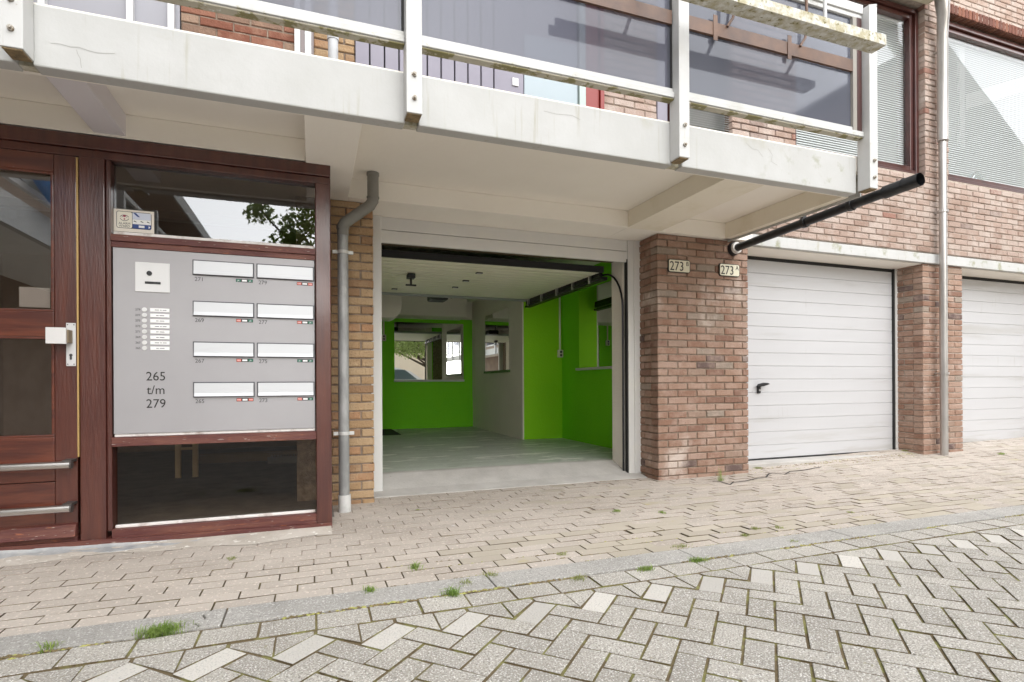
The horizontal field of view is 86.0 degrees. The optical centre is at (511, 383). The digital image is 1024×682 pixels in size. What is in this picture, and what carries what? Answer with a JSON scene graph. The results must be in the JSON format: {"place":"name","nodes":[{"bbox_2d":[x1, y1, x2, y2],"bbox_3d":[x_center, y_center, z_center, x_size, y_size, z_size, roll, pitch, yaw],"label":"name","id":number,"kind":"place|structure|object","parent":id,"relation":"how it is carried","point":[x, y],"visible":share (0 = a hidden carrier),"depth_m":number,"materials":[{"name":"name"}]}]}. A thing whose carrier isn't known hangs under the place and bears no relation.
{"place":"outdoors","nodes":[
{"label":"outdoors","id":0,"kind":"place"},
{"bbox_2d":[0,515,1023,681],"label":"road","id":1,"kind":"structure","parent":0,"point":[941,604],"depth_m":1.83,"materials":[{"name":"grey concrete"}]},
{"bbox_2d":[0,505,1023,657],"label":"kerb","id":2,"kind":"structure","parent":1,"relation":"on","point":[76,637],"depth_m":2.23,"materials":[{"name":"concrete"}]},
{"bbox_2d":[26,639,64,653],"bbox_3d":[-1.472,0.829,1.721,0.120,0.030,0.086,0,0,-7],"label":"weed","id":3,"kind":"object","parent":2,"relation":"on","point":[46,646],"visible":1,"depth_m":1.73,"materials":[{"name":"green plant"}]},
{"bbox_2d":[132,617,193,640],"bbox_3d":[-1.160,0.822,1.843,0.222,0.041,0.146,0,0,-20],"label":"weed","id":4,"kind":"object","parent":2,"relation":"on","point":[153,630],"visible":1,"depth_m":1.83,"materials":[{"name":"green plant"}]},
{"bbox_2d":[363,583,377,593],"bbox_3d":[-0.563,0.823,2.198,0.082,0.032,0.080,0,0,-5],"label":"weed","id":5,"kind":"object","parent":2,"relation":"on","point":[369,589],"visible":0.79,"depth_m":2.19,"materials":[{"name":"green plant"}]},
{"bbox_2d":[436,585,462,596],"bbox_3d":[-0.240,0.818,2.146,0.123,0.039,0.123,0,0,-2],"label":"weed","id":6,"kind":"object","parent":2,"relation":"on","point":[452,592],"visible":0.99,"depth_m":2.15,"materials":[{"name":"green plant"}]},
{"bbox_2d":[482,570,499,578],"bbox_3d":[-0.092,0.824,2.362,0.094,0.025,0.086,0,0,-20],"label":"weed","id":7,"kind":"object","parent":2,"relation":"on","point":[490,573],"visible":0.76,"depth_m":2.37,"materials":[{"name":"green plant"}]},
{"bbox_2d":[570,572,587,580],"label":"weed","id":8,"kind":"object","parent":1,"relation":"on","point":[578,578],"visible":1,"depth_m":2.32,"materials":[{"name":"green plant"}]},
{"bbox_2d":[636,563,654,572],"bbox_3d":[0.603,0.820,2.441,0.122,0.025,0.076,0,0,-20],"label":"weed","id":9,"kind":"object","parent":1,"relation":"on","point":[646,568],"visible":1,"depth_m":2.43,"materials":[{"name":"green plant"}]},
{"bbox_2d":[687,554,710,563],"bbox_3d":[0.873,0.818,2.554,0.133,0.026,0.091,0,0,-20],"label":"weed","id":10,"kind":"object","parent":1,"relation":"on","point":[697,559],"visible":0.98,"depth_m":2.55,"materials":[{"name":"green plant"}]},
{"bbox_2d":[0,437,1023,636],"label":"pavement","id":11,"kind":"structure","parent":0,"point":[498,530],"depth_m":3.07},
{"bbox_2d":[0,526,331,566],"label":"pavement edge","id":12,"kind":"object","parent":11,"relation":"on","point":[255,537],"visible":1,"depth_m":2.87,"materials":[{"name":"beige concrete"}]},
{"bbox_2d":[408,560,427,571],"bbox_3d":[-0.439,0.821,2.460,0.098,0.036,0.128,0,0,43],"label":"weed","id":13,"kind":"object","parent":11,"relation":"on","point":[415,566],"visible":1,"depth_m":2.47,"materials":[{"name":"green plant"}]},
{"bbox_2d":[0,453,1022,659],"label":"moss","id":14,"kind":"object","parent":11,"relation":"on","point":[10,656],"visible":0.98,"depth_m":2.25,"materials":[{"name":"green plant"}]},
{"bbox_2d":[0,0,1023,558],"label":"apartment building","id":15,"kind":"structure","parent":11,"relation":"on","point":[528,200],"depth_m":4.42,"materials":[{"name":"red brick"}]},
{"bbox_2d":[19,287,49,307],"bbox_3d":[-2.397,-0.432,2.756,0.125,0.100,0.003,0,0,-20],"label":"paper card","id":16,"kind":"object","parent":15,"relation":"in","point":[34,297],"visible":1,"depth_m":2.75,"materials":[{"name":"white paper"}]},
{"bbox_2d":[0,148,80,545],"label":"entrance door","id":17,"kind":"structure","parent":15,"relation":"in","point":[40,474],"depth_m":2.74,"materials":[{"name":"brown wood"}]},
{"bbox_2d":[114,208,153,233],"bbox_3d":[-1.998,-0.858,2.901,0.182,0.117,0.003,0,0,-20],"label":"alarm sticker","id":18,"kind":"object","parent":15,"relation":"attached to","point":[136,221],"visible":1,"depth_m":2.90,"materials":[{"name":"beige"}]},
{"bbox_2d":[79,446,333,533],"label":"hall floor","id":19,"kind":"structure","parent":15,"relation":"in","point":[151,487],"depth_m":4.19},
{"bbox_2d":[175,444,198,477],"bbox_3d":[-2.775,0.427,4.682,0.229,0.745,0.060,0,0,-20],"label":"trestle","id":20,"kind":"object","parent":19,"relation":"on","point":[194,448],"visible":0.43,"depth_m":4.68,"materials":[{"name":"brown wood"}]},
{"bbox_2d":[113,247,314,433],"bbox_3d":[-1.602,-0.224,3.007,0.980,0.969,0.037,0,0,-20],"label":"letterbox panel","id":21,"kind":"object","parent":15,"relation":"attached to","point":[210,342],"visible":1,"depth_m":2.99,"materials":[{"name":"white metal"}]},
{"bbox_2d":[327,35,338,58],"bbox_3d":[-1.182,-2.632,3.619,0.074,2.264,0.074,0,0,-20],"label":"gallery pipe","id":22,"kind":"object","parent":15,"relation":"on","point":[333,41],"visible":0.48,"depth_m":3.59,"materials":[{"name":"grey plastic"}]},
{"bbox_2d":[332,171,378,512],"bbox_3d":[-1.050,-0.281,3.688,0.299,2.235,0.251,0,0,-20],"label":"grey drainpipe","id":23,"kind":"object","parent":15,"relation":"attached to","point":[352,217],"visible":1,"depth_m":3.55,"materials":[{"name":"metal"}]},
{"bbox_2d":[382,321,385,340],"bbox_3d":[-2.030,-0.856,8.683,0.072,0.366,0.052,0,0,-20],"label":"wall socket","id":24,"kind":"object","parent":15,"relation":"attached to","point":[383,337],"depth_m":8.68,"materials":[{"name":"grey plastic"}]},
{"bbox_2d":[382,295,401,320],"bbox_3d":[-1.755,-1.073,6.919,0.666,0.555,0.400,0,0,-20],"label":"water heater","id":25,"kind":"object","parent":15,"relation":"attached to","point":[391,307],"visible":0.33,"depth_m":6.80,"materials":[{"name":"white metal"}]},
{"bbox_2d":[394,322,463,381],"bbox_3d":[-1.342,-0.508,8.951,1.155,0.958,0.029,0,0,-20],"label":"wall mirror","id":26,"kind":"object","parent":15,"relation":"attached to","point":[428,352],"depth_m":8.95,"materials":[{"name":"silver mirror"}]},
{"bbox_2d":[0,0,877,193],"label":"balcony railing","id":27,"kind":"object","parent":15,"relation":"attached to","point":[679,67],"visible":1,"depth_m":3.02,"materials":[{"name":"white metal"}]},
{"bbox_2d":[573,0,852,72],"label":"brown rail","id":28,"kind":"object","parent":27,"relation":"attached to","point":[715,29],"visible":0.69,"depth_m":3.25,"materials":[{"name":"brown wood"}]},
{"bbox_2d":[681,0,885,53],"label":"flower box rail","id":29,"kind":"object","parent":27,"relation":"hanging from","point":[788,18],"visible":1,"depth_m":3.11,"materials":[{"name":"beige concrete"}]},
{"bbox_2d":[427,297,451,302],"bbox_3d":[-0.916,-1.195,6.815,0.292,0.340,0.270,0,0,-20],"label":"door opener","id":30,"kind":"object","parent":15,"relation":"hanging from","point":[434,299],"depth_m":6.75,"materials":[{"name":"black plastic"}]},
{"bbox_2d":[381,249,603,305],"bbox_3d":[-0.457,-1.011,5.645,2.123,0.173,1.927,0,0,-20],"label":"garage door","id":31,"kind":"structure","parent":15,"relation":"in","point":[402,271],"depth_m":5.26,"materials":[{"name":"white metal"}]},
{"bbox_2d":[484,307,509,373],"bbox_3d":[-0.234,-0.596,7.988,0.030,0.885,1.130,0,0,-20],"label":"wall mirror","id":32,"kind":"object","parent":15,"relation":"attached to","point":[497,349],"depth_m":7.93,"materials":[{"name":"silver mirror"}]},
{"bbox_2d":[382,427,612,471],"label":"garage floor","id":33,"kind":"structure","parent":15,"relation":"in","point":[414,449],"depth_m":5.94,"materials":[{"name":"grey concrete"}]},
{"bbox_2d":[382,429,400,434],"bbox_3d":[-2.044,0.728,8.156,0.630,0.006,1.030,0,0,-20],"label":"floor mat","id":34,"kind":"object","parent":33,"relation":"on","point":[388,432],"visible":0.36,"depth_m":8.10,"materials":[{"name":"black"}]},
{"bbox_2d":[506,71,522,93],"bbox_3d":[0.011,-2.640,4.244,0.150,2.260,0.040,0,0,-20],"label":"gallery door","id":35,"kind":"structure","parent":15,"relation":"in","point":[509,75],"depth_m":4.22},
{"bbox_2d":[557,297,562,357],"bbox_3d":[0.630,-0.757,7.182,0.072,0.832,0.052,0,0,-20],"label":"wall socket","id":36,"kind":"object","parent":15,"relation":"attached to","point":[560,353],"depth_m":7.18,"materials":[{"name":"grey plastic"}]},
{"bbox_2d":[576,281,611,370],"bbox_3d":[1.035,-0.643,6.114,0.044,0.965,1.380,0,0,-20],"label":"mirror","id":37,"kind":"object","parent":15,"relation":"attached to","point":[595,327],"depth_m":6.33,"materials":[{"name":"silver mirror"}]},
{"bbox_2d":[586,87,603,108],"bbox_3d":[0.667,-2.644,4.473,0.160,2.260,0.060,0,0,-20],"label":"gallery door","id":38,"kind":"structure","parent":15,"relation":"in","point":[594,97],"depth_m":4.46,"materials":[{"name":"red paint"}]},
{"bbox_2d":[667,259,689,273],"bbox_3d":[1.436,-1.009,4.718,0.224,0.112,0.017,0,0,-20],"label":"house number sign","id":39,"kind":"object","parent":15,"relation":"attached to","point":[678,266],"visible":1,"depth_m":4.71,"materials":[{"name":"beige"}]},
{"bbox_2d":[718,263,739,276],"bbox_3d":[1.941,-1.012,4.902,0.224,0.112,0.017,0,0,-20],"label":"house number sign","id":40,"kind":"object","parent":15,"relation":"attached to","point":[729,270],"visible":1,"depth_m":4.89,"materials":[{"name":"beige"}]},
{"bbox_2d":[746,256,898,460],"bbox_3d":[3.137,-0.248,5.660,2.361,2.017,0.110,0,0,-20],"label":"garage door","id":41,"kind":"structure","parent":15,"relation":"in","point":[822,342],"depth_m":5.69,"materials":[{"name":"white metal"}]},
{"bbox_2d":[727,173,924,255],"bbox_3d":[2.245,-1.245,4.161,0.156,0.200,1.622,0,0,-20],"label":"black waste pipe","id":42,"kind":"object","parent":15,"relation":"attached to","point":[902,185],"visible":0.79,"depth_m":3.92,"materials":[{"name":"plastic"}]},
{"bbox_2d":[795,0,918,173],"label":"window","id":43,"kind":"structure","parent":15,"relation":"in","point":[908,17],"depth_m":5.83,"materials":[{"name":"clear glass"}]},
{"bbox_2d":[933,0,949,455],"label":"silver downpipe","id":44,"kind":"object","parent":15,"relation":"attached to","point":[942,8],"visible":0.96,"depth_m":5.73,"materials":[{"name":"metal"}]},
{"bbox_2d":[948,22,1023,193],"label":"window","id":45,"kind":"structure","parent":15,"relation":"in","point":[961,35],"depth_m":6.35,"materials":[{"name":"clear glass"}]},
{"bbox_2d":[961,276,1023,442],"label":"garage door","id":46,"kind":"structure","parent":15,"relation":"in","point":[992,314],"depth_m":6.64,"materials":[{"name":"white metal"}]},
{"bbox_2d":[717,470,723,480],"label":"weed","id":47,"kind":"object","parent":11,"relation":"on","point":[720,478],"visible":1,"depth_m":4.60,"materials":[{"name":"green plant"}]},
{"bbox_2d":[713,466,821,484],"bbox_3d":[2.318,0.802,4.865,1.414,0.022,0.181,0,0,-31],"label":"pavement crack","id":48,"kind":"object","parent":11,"relation":"on","point":[761,477],"visible":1,"depth_m":4.73,"materials":[{"name":"black"}]}
]}

